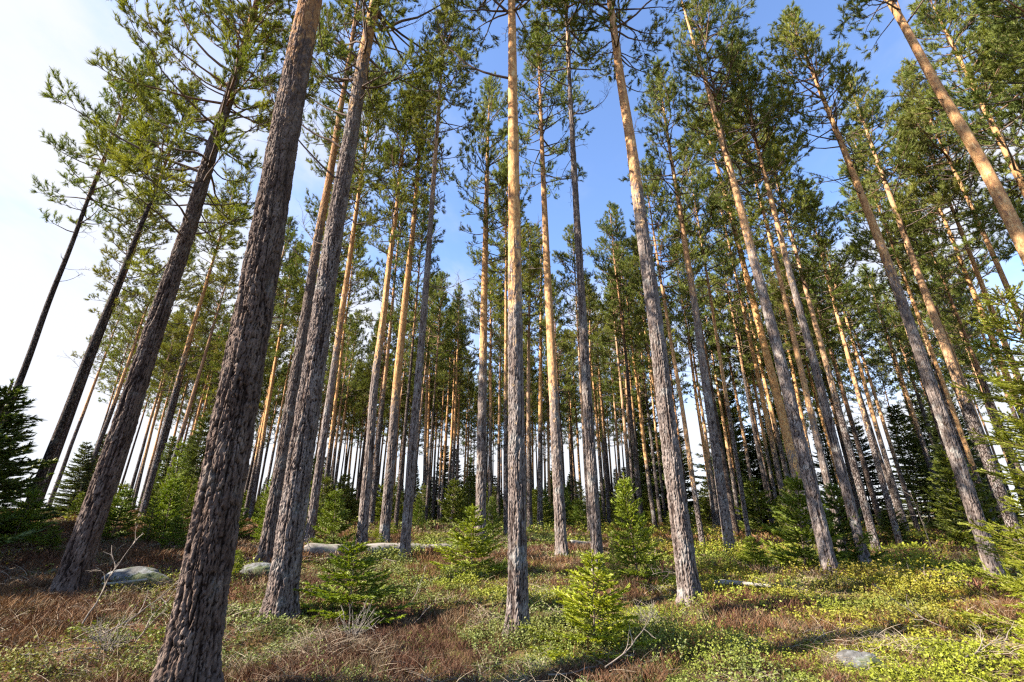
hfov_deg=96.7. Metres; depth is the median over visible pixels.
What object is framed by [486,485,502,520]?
spruce tree
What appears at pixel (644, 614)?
dead shrub
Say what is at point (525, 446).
pine tree
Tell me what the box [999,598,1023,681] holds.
spruce tree
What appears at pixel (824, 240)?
pine tree
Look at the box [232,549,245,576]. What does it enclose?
spruce tree
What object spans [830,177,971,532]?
pine tree
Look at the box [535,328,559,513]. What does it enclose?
pine tree
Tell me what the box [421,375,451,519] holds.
pine tree
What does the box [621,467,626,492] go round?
spruce tree
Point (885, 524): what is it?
spruce tree
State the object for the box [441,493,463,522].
spruce tree
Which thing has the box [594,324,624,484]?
pine tree
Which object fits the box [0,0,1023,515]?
sky
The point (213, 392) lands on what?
pine tree
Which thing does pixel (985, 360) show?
pine tree
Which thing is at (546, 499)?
spruce tree
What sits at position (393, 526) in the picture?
spruce tree
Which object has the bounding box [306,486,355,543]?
spruce tree
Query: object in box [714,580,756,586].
fallen branch
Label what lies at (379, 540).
spruce tree
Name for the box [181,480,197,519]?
spruce tree
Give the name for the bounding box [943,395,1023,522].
spruce tree
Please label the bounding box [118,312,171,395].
pine tree
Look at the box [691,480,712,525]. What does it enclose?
spruce tree
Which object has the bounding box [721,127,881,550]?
pine tree
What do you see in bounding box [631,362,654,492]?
pine tree
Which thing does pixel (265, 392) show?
pine tree
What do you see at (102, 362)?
pine tree
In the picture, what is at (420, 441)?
pine tree
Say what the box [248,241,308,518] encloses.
pine tree
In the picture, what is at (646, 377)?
pine tree
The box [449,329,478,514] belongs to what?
pine tree
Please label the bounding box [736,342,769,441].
pine tree
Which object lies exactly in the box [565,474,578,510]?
spruce tree
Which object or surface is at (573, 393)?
pine tree
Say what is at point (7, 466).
spruce tree
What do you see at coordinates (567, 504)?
spruce tree
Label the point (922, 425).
spruce tree
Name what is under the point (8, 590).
heather
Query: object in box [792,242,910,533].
pine tree
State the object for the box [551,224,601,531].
pine tree
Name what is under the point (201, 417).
pine tree
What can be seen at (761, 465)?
pine tree
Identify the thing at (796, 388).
pine tree
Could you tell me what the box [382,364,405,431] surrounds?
pine tree
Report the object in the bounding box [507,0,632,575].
pine tree
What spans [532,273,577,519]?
pine tree
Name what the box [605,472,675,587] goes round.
spruce tree
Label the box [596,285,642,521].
pine tree
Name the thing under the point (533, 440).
pine tree
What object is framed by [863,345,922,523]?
pine tree
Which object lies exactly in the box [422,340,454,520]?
pine tree
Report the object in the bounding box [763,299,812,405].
pine tree
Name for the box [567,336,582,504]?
pine tree
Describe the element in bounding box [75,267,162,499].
pine tree
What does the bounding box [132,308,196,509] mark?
pine tree
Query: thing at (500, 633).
moss
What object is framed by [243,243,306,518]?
pine tree
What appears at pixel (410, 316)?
pine tree
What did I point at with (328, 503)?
spruce tree
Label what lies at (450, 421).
pine tree
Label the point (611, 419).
pine tree
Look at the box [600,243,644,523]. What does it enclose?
pine tree
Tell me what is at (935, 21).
pine tree
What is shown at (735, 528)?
pine tree
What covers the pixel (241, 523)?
spruce tree
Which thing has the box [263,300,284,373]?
pine tree
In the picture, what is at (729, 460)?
pine tree
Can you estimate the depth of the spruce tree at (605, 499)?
39.64 m
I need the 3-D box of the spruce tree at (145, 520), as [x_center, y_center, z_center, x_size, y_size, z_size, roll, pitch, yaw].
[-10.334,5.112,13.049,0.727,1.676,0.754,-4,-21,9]
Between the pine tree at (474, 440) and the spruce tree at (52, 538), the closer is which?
the spruce tree at (52, 538)
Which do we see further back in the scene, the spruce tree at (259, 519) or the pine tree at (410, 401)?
the pine tree at (410, 401)
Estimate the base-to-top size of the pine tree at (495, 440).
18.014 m
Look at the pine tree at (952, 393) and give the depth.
41.31 m
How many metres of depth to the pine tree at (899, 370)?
33.26 m
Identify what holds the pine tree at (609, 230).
on the ground at (517, 653)
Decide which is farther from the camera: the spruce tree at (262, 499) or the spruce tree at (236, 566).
the spruce tree at (262, 499)
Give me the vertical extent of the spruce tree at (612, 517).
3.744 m
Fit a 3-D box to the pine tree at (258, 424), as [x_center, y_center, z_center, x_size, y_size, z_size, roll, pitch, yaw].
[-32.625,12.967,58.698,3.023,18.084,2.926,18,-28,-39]
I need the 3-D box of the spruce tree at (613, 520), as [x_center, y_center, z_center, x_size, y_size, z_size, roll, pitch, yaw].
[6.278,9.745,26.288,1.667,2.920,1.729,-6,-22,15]
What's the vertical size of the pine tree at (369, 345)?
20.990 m
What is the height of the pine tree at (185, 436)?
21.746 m
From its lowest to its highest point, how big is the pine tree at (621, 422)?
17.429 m
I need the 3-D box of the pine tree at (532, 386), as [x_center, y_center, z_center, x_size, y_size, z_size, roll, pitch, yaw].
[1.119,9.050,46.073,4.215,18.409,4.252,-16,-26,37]
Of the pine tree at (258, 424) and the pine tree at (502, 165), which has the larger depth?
the pine tree at (258, 424)
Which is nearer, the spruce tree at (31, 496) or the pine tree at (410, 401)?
the spruce tree at (31, 496)
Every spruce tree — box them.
[0,378,65,533]
[0,412,61,523]
[0,424,45,545]
[0,485,54,549]
[31,525,67,554]
[43,441,96,516]
[61,433,106,512]
[65,492,84,516]
[101,487,143,543]
[111,480,139,514]
[130,490,163,544]
[138,475,190,545]
[139,436,177,514]
[139,438,192,533]
[140,464,178,533]
[149,516,186,550]
[152,438,198,510]
[166,412,210,516]
[167,476,196,532]
[177,471,198,518]
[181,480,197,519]
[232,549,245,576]
[238,500,255,539]
[241,490,259,511]
[245,495,268,545]
[246,488,269,537]
[248,518,263,544]
[251,475,271,523]
[255,491,263,508]
[259,477,268,503]
[290,536,418,638]
[304,465,325,538]
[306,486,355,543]
[308,454,324,526]
[309,474,345,524]
[319,490,342,522]
[322,456,330,484]
[325,472,358,522]
[341,490,358,521]
[350,499,359,521]
[352,478,403,521]
[371,522,390,538]
[375,483,401,519]
[375,533,385,542]
[390,522,400,535]
[398,493,403,519]
[412,483,432,523]
[412,498,427,526]
[413,464,421,516]
[414,481,421,506]
[424,477,471,525]
[425,499,433,520]
[428,445,451,519]
[429,503,507,578]
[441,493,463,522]
[447,449,462,498]
[454,482,474,518]
[455,475,475,522]
[460,453,476,499]
[486,485,501,522]
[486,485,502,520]
[486,496,503,535]
[493,476,500,498]
[495,497,502,516]
[515,549,660,661]
[526,487,553,526]
[532,489,544,518]
[535,489,553,525]
[546,462,568,511]
[550,484,581,521]
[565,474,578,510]
[566,499,582,525]
[566,500,586,528]
[568,478,585,514]
[579,502,606,528]
[599,478,613,520]
[602,484,637,524]
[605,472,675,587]
[605,530,623,580]
[610,486,631,530]
[612,469,617,507]
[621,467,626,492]
[627,430,650,508]
[631,389,668,518]
[642,484,658,521]
[645,499,667,524]
[653,414,708,520]
[663,512,670,530]
[687,500,695,527]
[688,382,770,523]
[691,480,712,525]
[700,497,711,524]
[706,399,762,521]
[731,536,777,571]
[734,476,793,533]
[744,427,776,520]
[752,472,857,567]
[759,414,784,453]
[759,436,785,522]
[762,400,787,494]
[775,479,802,539]
[778,410,829,517]
[795,481,888,565]
[812,420,873,528]
[843,421,907,524]
[874,503,934,543]
[884,403,957,529]
[902,394,985,524]
[923,397,1023,532]
[923,445,1011,545]
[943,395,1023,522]
[946,279,1023,650]
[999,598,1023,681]
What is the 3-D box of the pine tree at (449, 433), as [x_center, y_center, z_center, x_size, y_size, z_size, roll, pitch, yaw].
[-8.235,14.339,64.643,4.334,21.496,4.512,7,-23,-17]
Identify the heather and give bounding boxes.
[0,507,1023,681]
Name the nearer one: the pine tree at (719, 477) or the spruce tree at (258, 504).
the pine tree at (719, 477)
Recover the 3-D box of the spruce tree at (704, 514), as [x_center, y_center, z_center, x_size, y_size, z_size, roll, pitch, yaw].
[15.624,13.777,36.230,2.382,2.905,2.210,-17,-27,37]
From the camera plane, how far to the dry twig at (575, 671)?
4.41 m
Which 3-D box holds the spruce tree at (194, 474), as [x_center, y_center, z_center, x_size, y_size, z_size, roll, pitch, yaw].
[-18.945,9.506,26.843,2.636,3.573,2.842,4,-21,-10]
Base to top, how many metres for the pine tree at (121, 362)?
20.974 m
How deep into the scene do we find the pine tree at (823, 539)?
14.73 m
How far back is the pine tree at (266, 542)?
12.70 m
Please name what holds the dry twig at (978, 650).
on the ground at (517, 653)
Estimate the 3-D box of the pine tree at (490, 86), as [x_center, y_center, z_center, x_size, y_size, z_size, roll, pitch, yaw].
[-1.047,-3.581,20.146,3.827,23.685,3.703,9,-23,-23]
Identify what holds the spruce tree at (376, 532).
on the ground at (517, 653)
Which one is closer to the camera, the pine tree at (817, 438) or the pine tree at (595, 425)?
the pine tree at (817, 438)
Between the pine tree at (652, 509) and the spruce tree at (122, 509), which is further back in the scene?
the pine tree at (652, 509)
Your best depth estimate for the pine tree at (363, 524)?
17.57 m
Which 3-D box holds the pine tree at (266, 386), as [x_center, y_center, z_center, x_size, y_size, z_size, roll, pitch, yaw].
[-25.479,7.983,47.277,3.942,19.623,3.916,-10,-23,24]
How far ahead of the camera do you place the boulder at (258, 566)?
8.61 m
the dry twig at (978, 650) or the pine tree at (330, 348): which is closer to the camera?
the dry twig at (978, 650)
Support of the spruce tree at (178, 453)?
on the ground at (517, 653)
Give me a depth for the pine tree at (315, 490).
18.22 m
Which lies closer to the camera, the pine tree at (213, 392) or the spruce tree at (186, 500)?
the spruce tree at (186, 500)
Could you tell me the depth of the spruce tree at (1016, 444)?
5.98 m
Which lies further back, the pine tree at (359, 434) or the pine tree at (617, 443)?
the pine tree at (359, 434)
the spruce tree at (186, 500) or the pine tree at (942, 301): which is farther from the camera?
the pine tree at (942, 301)
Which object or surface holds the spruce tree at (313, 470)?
on the ground at (517, 653)
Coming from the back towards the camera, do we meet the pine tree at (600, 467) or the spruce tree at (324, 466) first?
the spruce tree at (324, 466)
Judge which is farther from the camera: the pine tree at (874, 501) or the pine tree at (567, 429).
the pine tree at (567, 429)
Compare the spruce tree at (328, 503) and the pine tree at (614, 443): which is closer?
the spruce tree at (328, 503)
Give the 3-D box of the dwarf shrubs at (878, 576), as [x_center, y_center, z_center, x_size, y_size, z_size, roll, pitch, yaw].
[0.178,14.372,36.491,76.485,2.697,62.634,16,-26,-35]
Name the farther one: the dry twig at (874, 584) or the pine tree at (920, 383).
the pine tree at (920, 383)
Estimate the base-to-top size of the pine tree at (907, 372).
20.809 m
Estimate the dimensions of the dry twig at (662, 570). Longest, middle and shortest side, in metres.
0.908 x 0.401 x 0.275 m
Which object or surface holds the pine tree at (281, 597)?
on the ground at (517, 653)
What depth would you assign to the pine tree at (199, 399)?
53.58 m
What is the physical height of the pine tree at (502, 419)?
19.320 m
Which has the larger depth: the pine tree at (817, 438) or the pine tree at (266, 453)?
the pine tree at (266, 453)
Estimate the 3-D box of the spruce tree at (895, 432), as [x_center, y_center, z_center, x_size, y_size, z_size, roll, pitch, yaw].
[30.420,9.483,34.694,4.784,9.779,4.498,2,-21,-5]
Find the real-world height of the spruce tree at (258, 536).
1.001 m
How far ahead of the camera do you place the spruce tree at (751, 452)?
42.43 m
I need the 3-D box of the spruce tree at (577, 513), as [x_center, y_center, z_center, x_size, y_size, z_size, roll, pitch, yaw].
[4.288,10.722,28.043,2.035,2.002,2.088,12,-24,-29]
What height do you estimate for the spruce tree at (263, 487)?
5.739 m
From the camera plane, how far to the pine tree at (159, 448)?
23.83 m
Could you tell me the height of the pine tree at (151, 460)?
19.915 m
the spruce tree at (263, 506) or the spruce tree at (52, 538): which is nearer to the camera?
the spruce tree at (52, 538)
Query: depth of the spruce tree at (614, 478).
64.22 m
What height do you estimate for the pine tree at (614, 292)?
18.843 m
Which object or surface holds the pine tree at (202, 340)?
on the ground at (517, 653)
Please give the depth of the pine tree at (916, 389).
35.31 m
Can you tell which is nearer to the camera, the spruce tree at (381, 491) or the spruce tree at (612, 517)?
the spruce tree at (612, 517)
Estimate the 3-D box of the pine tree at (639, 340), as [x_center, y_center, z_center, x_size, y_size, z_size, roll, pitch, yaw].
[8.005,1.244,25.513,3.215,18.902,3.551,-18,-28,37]
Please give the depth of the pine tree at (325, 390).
36.39 m
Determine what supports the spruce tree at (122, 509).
on the ground at (517, 653)
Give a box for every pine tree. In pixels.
[5,46,177,414]
[25,69,208,510]
[35,177,173,509]
[38,0,319,594]
[47,289,131,506]
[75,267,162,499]
[95,308,146,439]
[98,344,133,412]
[113,321,172,507]
[117,242,208,488]
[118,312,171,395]
[128,303,201,501]
[130,362,178,505]
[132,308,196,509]
[137,336,190,508]
[138,177,249,515]
[146,385,181,430]
[149,0,399,681]
[149,275,219,504]
[159,349,198,489]
[160,319,208,489]
[161,251,239,502]
[176,333,218,444]
[176,336,207,458]
[177,385,202,439]
[181,304,228,446]
[187,333,217,443]
[189,376,215,443]
[193,322,228,465]
[196,321,229,483]
[200,304,233,401]
[240,338,292,514]
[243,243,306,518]
[247,0,471,620]
[247,353,280,491]
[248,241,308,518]
[252,385,278,448]
[252,387,271,450]
[254,0,405,562]
[256,343,282,415]
[256,362,288,500]
[257,344,272,417]
[258,364,285,501]
[260,324,276,402]
[263,288,304,500]
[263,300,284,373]
[266,216,301,359]
[269,354,292,486]
[273,195,343,323]
[273,347,293,419]
[289,265,351,384]
[298,152,381,335]
[302,63,416,542]
[312,365,347,476]
[313,336,342,476]
[320,392,351,444]
[321,297,344,402]
[323,232,379,505]
[324,347,356,493]
[329,385,344,478]
[330,313,367,486]
[330,370,353,469]
[333,309,370,501]
[335,371,361,491]
[335,382,352,491]
[340,377,365,488]
[343,395,366,493]
[345,358,368,484]
[347,363,377,498]
[352,319,383,507]
[352,390,388,434]
[354,324,392,484]
[355,73,451,541]
[355,88,445,543]
[357,191,413,525]
[357,324,382,419]
[360,302,408,508]
[375,379,389,515]
[376,362,409,516]
[377,196,440,527]
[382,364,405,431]
[383,338,413,439]
[383,411,408,456]
[386,288,419,516]
[387,304,432,416]
[398,0,492,558]
[398,353,410,475]
[398,358,414,494]
[398,411,424,454]
[399,404,409,498]
[400,361,427,438]
[401,336,432,428]
[403,277,451,521]
[405,270,453,520]
[407,393,430,446]
[414,274,464,519]
[415,322,446,489]
[418,410,443,454]
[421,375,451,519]
[421,389,449,509]
[422,335,447,427]
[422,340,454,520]
[431,299,478,507]
[431,342,457,519]
[431,357,463,498]
[432,0,591,639]
[435,283,470,522]
[437,301,464,523]
[441,368,471,493]
[444,388,465,476]
[444,401,467,439]
[448,71,532,541]
[448,355,469,423]
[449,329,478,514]
[449,418,470,456]
[451,261,507,522]
[456,360,488,492]
[456,373,477,498]
[460,390,476,471]
[461,396,477,488]
[466,151,530,536]
[467,375,495,443]
[475,362,497,496]
[486,417,501,454]
[487,291,507,521]
[487,318,507,418]
[487,374,503,485]
[487,391,497,501]
[488,215,558,354]
[492,367,508,488]
[492,393,503,449]
[492,410,503,497]
[494,221,550,529]
[497,18,594,555]
[497,304,538,417]
[497,326,526,406]
[501,357,525,422]
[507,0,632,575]
[507,341,538,418]
[507,364,537,424]
[522,223,557,525]
[524,354,544,488]
[524,394,536,490]
[526,418,537,457]
[530,370,549,501]
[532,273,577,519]
[533,399,545,485]
[535,326,579,427]
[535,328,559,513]
[536,421,550,481]
[537,380,567,440]
[538,0,704,606]
[542,379,550,445]
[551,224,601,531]
[558,328,578,501]
[558,337,580,497]
[560,384,578,493]
[562,276,611,387]
[562,379,581,498]
[562,384,578,466]
[564,405,581,487]
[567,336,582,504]
[568,283,609,521]
[577,372,593,437]
[585,200,647,531]
[587,292,616,524]
[588,275,651,524]
[591,240,657,526]
[591,326,613,518]
[591,356,610,476]
[592,372,620,518]
[592,389,601,450]
[593,384,612,498]
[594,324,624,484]
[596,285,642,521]
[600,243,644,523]
[602,384,620,483]
[606,363,627,479]
[607,353,644,475]
[612,373,635,450]
[612,387,637,444]
[614,286,668,523]
[614,397,627,441]
[617,232,680,369]
[618,55,736,552]
[622,151,707,545]
[623,348,651,441]
[624,253,667,423]
[630,336,654,427]
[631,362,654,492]
[637,314,666,521]
[647,305,690,511]
[647,379,686,415]
[650,308,684,391]
[657,200,740,536]
[661,243,716,526]
[663,0,839,572]
[669,140,750,538]
[672,287,733,526]
[682,94,815,545]
[683,274,740,527]
[686,36,871,563]
[688,358,729,424]
[697,191,792,530]
[700,334,747,508]
[702,239,773,524]
[705,286,760,526]
[713,353,745,469]
[714,91,847,551]
[720,270,798,526]
[720,293,781,522]
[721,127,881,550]
[725,290,775,519]
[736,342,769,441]
[741,331,783,472]
[742,338,780,424]
[754,259,819,489]
[758,0,1004,575]
[759,242,828,360]
[761,265,842,371]
[761,283,806,400]
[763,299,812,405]
[763,345,809,427]
[776,177,902,545]
[776,268,847,517]
[791,345,821,433]
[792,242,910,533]
[792,285,864,526]
[795,363,823,422]
[796,351,839,496]
[802,252,883,530]
[806,344,864,522]
[806,350,865,526]
[808,364,847,425]
[818,270,900,523]
[822,321,871,480]
[825,263,920,530]
[827,127,1002,541]
[830,0,1023,264]
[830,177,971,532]
[834,66,1023,551]
[838,346,886,420]
[857,263,946,517]
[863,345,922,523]
[867,59,1023,327]
[870,301,918,436]
[877,281,956,520]
[881,112,1023,428]
[883,178,1006,530]
[883,240,992,531]
[885,318,949,406]
[888,97,1022,395]
[892,343,955,423]
[900,0,1023,262]
[901,196,1023,487]
[903,236,1004,485]
[910,325,961,418]
[917,294,993,509]
[925,264,1023,499]
[928,271,1023,489]
[930,0,1023,121]
[937,323,1023,511]
[941,324,1023,505]
[947,253,1023,437]
[952,19,1023,271]
[964,339,1021,527]
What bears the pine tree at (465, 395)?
on the ground at (517, 653)
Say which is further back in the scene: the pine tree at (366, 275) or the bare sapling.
the pine tree at (366, 275)
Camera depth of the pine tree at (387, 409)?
49.25 m
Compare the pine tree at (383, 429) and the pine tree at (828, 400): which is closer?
the pine tree at (828, 400)
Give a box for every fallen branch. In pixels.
[101,578,147,584]
[569,540,590,543]
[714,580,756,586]
[720,579,770,587]
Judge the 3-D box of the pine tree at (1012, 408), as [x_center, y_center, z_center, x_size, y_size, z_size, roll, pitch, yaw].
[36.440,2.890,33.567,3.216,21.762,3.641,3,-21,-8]
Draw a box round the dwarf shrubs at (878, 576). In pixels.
[0,507,1023,681]
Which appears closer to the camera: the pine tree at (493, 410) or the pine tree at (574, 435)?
the pine tree at (493, 410)
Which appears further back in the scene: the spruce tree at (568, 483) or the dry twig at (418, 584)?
the spruce tree at (568, 483)
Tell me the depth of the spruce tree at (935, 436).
27.11 m
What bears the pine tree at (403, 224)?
on the ground at (517, 653)
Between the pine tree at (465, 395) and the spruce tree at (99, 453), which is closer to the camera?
the spruce tree at (99, 453)
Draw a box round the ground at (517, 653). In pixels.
[0,516,1023,681]
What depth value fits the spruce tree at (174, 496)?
13.67 m
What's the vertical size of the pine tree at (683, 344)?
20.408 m
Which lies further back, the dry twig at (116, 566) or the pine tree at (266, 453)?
the pine tree at (266, 453)
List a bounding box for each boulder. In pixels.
[101,566,174,588]
[240,562,270,576]
[836,649,885,670]
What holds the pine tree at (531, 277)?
on the ground at (517, 653)
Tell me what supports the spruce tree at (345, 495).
on the ground at (517, 653)
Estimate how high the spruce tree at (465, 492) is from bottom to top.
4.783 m
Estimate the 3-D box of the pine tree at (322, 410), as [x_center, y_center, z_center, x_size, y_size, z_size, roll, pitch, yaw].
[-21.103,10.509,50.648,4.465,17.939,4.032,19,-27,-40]
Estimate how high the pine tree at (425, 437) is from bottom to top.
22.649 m
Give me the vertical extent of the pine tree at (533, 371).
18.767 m
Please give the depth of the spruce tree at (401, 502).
37.85 m
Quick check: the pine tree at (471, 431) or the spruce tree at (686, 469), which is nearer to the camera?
the spruce tree at (686, 469)
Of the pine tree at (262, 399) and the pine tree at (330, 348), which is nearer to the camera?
the pine tree at (262, 399)
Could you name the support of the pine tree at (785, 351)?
on the ground at (517, 653)
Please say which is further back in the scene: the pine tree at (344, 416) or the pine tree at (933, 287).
the pine tree at (344, 416)
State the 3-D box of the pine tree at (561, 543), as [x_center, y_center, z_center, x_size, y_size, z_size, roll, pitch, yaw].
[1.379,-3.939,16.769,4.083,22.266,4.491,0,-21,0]
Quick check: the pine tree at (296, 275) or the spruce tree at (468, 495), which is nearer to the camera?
the pine tree at (296, 275)
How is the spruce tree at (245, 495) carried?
on the ground at (517, 653)
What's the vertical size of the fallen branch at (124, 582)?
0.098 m
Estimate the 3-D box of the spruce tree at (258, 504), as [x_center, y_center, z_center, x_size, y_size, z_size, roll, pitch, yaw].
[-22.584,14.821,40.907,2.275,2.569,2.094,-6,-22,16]
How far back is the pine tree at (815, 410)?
41.76 m
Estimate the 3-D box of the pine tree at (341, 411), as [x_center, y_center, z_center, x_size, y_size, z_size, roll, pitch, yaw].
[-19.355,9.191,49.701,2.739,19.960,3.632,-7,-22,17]
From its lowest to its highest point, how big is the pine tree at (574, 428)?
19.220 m
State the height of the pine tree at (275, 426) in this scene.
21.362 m
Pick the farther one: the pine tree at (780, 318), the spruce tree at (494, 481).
the spruce tree at (494, 481)
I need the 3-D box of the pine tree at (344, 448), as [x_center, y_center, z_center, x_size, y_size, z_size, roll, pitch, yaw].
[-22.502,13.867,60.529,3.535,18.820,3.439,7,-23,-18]
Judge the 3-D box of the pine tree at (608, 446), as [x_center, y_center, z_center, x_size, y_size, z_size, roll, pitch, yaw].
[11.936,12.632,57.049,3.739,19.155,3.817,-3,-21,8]
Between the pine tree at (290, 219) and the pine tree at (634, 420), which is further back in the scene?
the pine tree at (634, 420)
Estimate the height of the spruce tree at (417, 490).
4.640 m
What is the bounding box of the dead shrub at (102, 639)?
[78,616,133,653]
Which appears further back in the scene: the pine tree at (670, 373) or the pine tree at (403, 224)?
the pine tree at (670, 373)
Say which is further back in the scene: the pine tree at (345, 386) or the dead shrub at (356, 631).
the pine tree at (345, 386)
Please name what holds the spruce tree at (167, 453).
on the ground at (517, 653)
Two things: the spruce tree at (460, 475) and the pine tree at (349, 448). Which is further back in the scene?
the pine tree at (349, 448)
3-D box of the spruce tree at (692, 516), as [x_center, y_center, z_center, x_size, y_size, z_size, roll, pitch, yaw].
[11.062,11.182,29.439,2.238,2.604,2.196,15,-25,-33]
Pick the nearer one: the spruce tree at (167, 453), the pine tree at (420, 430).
the spruce tree at (167, 453)
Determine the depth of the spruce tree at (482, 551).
9.70 m
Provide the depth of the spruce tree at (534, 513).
27.99 m
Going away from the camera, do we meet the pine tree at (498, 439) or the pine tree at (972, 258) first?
the pine tree at (972, 258)
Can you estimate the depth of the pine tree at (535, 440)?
69.72 m
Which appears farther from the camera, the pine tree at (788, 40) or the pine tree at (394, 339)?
the pine tree at (394, 339)
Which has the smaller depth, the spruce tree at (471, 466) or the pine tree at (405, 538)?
the pine tree at (405, 538)
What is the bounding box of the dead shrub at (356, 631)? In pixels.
[332,598,383,643]
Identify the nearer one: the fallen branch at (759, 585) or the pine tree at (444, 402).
the fallen branch at (759, 585)
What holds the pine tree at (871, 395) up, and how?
on the ground at (517, 653)
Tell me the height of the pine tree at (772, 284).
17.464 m
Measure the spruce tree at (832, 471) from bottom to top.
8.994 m
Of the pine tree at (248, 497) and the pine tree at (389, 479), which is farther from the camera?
the pine tree at (248, 497)
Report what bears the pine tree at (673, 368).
on the ground at (517, 653)
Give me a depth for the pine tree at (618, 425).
54.85 m
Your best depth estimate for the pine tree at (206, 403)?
45.73 m
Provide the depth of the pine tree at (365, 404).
48.31 m
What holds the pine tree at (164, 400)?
on the ground at (517, 653)
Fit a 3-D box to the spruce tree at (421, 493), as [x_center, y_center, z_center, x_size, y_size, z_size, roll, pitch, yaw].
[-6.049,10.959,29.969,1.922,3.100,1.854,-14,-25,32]
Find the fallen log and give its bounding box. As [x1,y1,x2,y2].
[303,536,450,555]
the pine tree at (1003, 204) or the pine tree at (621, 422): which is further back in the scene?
the pine tree at (621, 422)
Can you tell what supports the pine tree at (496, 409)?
on the ground at (517, 653)
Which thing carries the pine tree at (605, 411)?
on the ground at (517, 653)
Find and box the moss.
[0,511,1023,681]
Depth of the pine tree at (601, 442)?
61.02 m
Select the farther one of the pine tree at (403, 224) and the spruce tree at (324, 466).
the spruce tree at (324, 466)
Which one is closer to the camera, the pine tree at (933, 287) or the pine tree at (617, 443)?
the pine tree at (933, 287)
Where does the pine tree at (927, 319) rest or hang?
on the ground at (517, 653)
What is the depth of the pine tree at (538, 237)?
28.39 m
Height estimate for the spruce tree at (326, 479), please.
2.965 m
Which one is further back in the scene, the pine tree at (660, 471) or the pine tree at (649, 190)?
the pine tree at (660, 471)
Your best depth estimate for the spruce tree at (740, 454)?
39.34 m
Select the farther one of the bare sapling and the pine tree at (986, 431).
the pine tree at (986, 431)
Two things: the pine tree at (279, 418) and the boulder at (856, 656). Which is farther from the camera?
the pine tree at (279, 418)
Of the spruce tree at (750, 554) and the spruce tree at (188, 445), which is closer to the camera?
the spruce tree at (750, 554)
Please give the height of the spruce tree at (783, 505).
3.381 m
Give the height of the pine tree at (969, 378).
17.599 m
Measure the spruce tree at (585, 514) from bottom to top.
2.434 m
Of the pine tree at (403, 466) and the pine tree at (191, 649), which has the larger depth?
the pine tree at (403, 466)
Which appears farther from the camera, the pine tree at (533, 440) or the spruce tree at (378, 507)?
the pine tree at (533, 440)
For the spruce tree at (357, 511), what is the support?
on the ground at (517, 653)
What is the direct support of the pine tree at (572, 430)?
on the ground at (517, 653)
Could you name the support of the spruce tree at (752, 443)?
on the ground at (517, 653)
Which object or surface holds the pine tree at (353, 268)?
on the ground at (517, 653)
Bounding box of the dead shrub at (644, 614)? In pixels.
[625,597,664,625]
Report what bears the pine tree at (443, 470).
on the ground at (517, 653)
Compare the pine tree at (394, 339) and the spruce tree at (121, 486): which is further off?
the pine tree at (394, 339)
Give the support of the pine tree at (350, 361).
on the ground at (517, 653)
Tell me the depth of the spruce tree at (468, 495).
36.29 m
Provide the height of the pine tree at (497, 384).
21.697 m
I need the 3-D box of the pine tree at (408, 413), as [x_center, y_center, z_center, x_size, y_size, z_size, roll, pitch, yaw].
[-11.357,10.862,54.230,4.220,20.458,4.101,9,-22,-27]
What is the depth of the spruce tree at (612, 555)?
8.79 m
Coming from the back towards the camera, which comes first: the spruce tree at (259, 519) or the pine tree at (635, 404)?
the pine tree at (635, 404)
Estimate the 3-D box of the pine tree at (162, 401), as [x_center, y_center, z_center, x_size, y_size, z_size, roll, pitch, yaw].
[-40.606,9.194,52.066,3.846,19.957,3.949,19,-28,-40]
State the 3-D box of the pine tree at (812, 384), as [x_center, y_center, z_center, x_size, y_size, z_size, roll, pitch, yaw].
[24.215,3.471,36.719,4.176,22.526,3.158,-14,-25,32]
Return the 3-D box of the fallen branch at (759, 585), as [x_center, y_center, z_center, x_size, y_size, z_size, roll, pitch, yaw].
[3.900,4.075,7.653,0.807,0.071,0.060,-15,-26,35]
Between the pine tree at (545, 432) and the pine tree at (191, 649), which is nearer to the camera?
the pine tree at (191, 649)
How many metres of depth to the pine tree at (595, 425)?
56.57 m
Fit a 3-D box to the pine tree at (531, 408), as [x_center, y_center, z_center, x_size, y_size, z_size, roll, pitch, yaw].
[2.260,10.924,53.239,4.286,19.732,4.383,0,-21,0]
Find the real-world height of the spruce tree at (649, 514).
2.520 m
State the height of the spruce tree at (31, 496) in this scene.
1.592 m
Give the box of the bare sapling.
[896,486,934,555]
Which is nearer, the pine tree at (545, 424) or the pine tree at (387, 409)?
the pine tree at (387, 409)
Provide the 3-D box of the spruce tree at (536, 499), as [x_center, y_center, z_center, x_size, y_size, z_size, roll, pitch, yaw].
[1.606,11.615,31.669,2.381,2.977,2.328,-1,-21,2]
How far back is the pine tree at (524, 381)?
39.92 m
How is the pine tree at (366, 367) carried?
on the ground at (517, 653)
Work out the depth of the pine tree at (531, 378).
49.79 m
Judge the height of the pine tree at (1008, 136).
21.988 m
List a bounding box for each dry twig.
[19,640,150,662]
[82,526,143,623]
[91,580,178,639]
[134,584,177,643]
[411,565,426,601]
[548,661,606,675]
[604,608,655,667]
[647,564,674,578]
[873,583,947,628]
[964,622,1016,657]
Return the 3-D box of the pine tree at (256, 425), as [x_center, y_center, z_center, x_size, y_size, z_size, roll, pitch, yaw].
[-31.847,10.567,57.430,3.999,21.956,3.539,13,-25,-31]
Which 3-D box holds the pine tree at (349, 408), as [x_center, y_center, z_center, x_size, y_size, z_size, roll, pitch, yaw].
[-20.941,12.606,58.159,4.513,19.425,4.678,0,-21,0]
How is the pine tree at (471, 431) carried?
on the ground at (517, 653)
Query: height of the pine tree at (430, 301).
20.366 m

